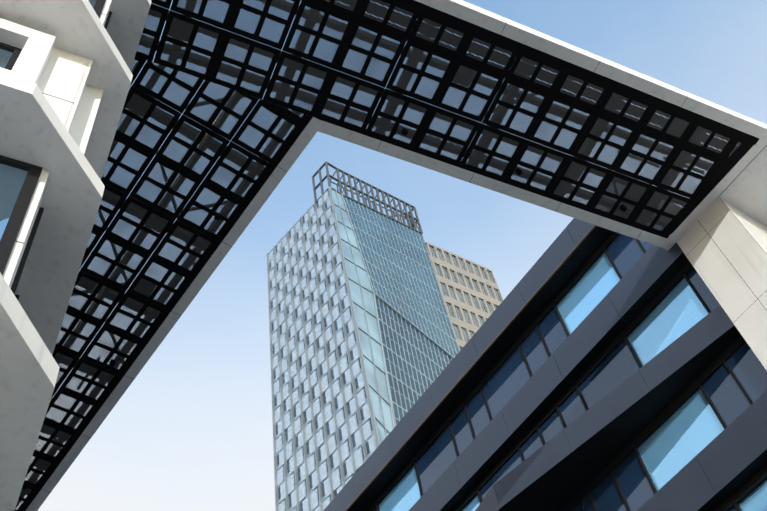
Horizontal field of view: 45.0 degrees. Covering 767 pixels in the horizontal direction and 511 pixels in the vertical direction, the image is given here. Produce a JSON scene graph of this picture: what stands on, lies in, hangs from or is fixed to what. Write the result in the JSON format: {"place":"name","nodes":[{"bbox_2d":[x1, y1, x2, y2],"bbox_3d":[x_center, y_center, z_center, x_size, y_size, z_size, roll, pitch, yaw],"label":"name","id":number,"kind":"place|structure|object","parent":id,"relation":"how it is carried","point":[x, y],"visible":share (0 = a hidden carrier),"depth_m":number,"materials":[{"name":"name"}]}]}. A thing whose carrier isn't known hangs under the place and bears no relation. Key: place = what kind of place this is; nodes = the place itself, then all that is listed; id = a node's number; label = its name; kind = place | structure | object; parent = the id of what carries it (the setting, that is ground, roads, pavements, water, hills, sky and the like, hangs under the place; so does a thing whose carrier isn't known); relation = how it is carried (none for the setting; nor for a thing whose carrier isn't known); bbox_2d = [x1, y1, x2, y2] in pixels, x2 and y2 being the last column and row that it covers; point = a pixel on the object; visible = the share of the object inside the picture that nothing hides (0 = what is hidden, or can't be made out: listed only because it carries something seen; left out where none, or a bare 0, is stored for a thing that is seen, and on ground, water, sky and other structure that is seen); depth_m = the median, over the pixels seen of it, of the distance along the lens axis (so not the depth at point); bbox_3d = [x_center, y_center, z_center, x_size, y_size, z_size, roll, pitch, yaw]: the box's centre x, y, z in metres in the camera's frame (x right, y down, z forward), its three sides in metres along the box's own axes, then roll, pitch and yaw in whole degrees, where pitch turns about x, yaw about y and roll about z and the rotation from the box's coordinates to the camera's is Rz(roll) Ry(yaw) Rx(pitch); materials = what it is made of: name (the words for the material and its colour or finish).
{"place":"outdoors","nodes":[
{"label":"outdoors","id":0,"kind":"place"},
{"bbox_2d":[0,0,151,510],"bbox_3d":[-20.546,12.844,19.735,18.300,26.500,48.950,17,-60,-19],"label":"building","id":1,"kind":"structure","parent":0,"point":[66,75],"depth_m":10.81,"materials":[{"name":"white concrete"}]},
{"bbox_2d":[26,0,766,510],"bbox_3d":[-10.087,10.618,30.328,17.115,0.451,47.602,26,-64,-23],"label":"canopy fascia","id":2,"kind":"structure","parent":1,"relation":"attached to","point":[580,58],"depth_m":23.27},
{"bbox_2d":[15,57,301,510],"bbox_3d":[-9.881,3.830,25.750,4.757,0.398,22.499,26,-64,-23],"label":"canopy frame","id":3,"kind":"object","parent":2,"relation":"attached to","point":[176,123],"visible":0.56,"depth_m":22.89,"materials":[{"name":"black metal"}]},
{"bbox_2d":[15,56,310,509],"bbox_3d":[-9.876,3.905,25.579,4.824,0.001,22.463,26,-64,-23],"label":"metal grating","id":4,"kind":"object","parent":2,"relation":"attached to","point":[138,258],"visible":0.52,"depth_m":22.88,"materials":[{"name":"black metal"}]},
{"bbox_2d":[17,0,758,510],"bbox_3d":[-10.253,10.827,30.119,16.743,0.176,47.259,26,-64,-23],"label":"canopy edge plates","id":5,"kind":"object","parent":2,"relation":"attached to","point":[719,174],"visible":0.92,"depth_m":23.42,"materials":[{"name":"black metal"}]},
{"bbox_2d":[135,0,743,227],"bbox_3d":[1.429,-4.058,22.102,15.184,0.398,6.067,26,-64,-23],"label":"canopy bridge frame","id":6,"kind":"object","parent":2,"relation":"attached to","point":[355,18],"visible":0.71,"depth_m":22.00,"materials":[{"name":"black metal"}]},
{"bbox_2d":[267,186,459,510],"bbox_3d":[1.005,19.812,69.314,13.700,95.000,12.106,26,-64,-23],"label":"tower","id":7,"kind":"structure","parent":0,"point":[364,350],"depth_m":81.67,"materials":[{"name":"blue glass"}]},
{"bbox_2d":[312,161,422,233],"bbox_3d":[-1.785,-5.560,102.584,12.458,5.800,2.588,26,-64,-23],"label":"tower crown","id":8,"kind":"object","parent":7,"relation":"on","point":[410,218],"visible":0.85,"depth_m":102.33,"materials":[{"name":"grey metal"}]},
{"bbox_2d":[18,0,766,510],"label":"sky","id":9,"kind":"structure","parent":0,"point":[193,430],"materials":[{"name":"blue"}]},
{"bbox_2d":[137,0,741,230],"bbox_3d":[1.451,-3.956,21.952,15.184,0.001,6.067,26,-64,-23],"label":"metal grating","id":10,"kind":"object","parent":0,"point":[353,122],"depth_m":22.04,"materials":[{"name":"black metal"}]},
{"bbox_2d":[323,171,766,510],"bbox_3d":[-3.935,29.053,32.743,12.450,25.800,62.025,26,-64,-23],"label":"office building","id":11,"kind":"structure","parent":0,"point":[590,367],"depth_m":25.98,"materials":[{"name":"metal"}]},
{"label":"ground","id":12,"kind":"structure","parent":0,"visible":0},
{"bbox_2d":[425,241,502,349],"bbox_3d":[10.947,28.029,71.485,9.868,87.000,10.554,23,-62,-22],"label":"tower","id":13,"kind":"structure","parent":12,"relation":"on","point":[471,295],"depth_m":99.37,"materials":[{"name":"beige concrete"}]},
{"bbox_2d":[676,145,766,370],"bbox_3d":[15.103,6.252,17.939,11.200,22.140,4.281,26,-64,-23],"label":"white pier","id":14,"kind":"structure","parent":12,"relation":"on","point":[721,242],"depth_m":23.65,"materials":[{"name":"grey concrete"}]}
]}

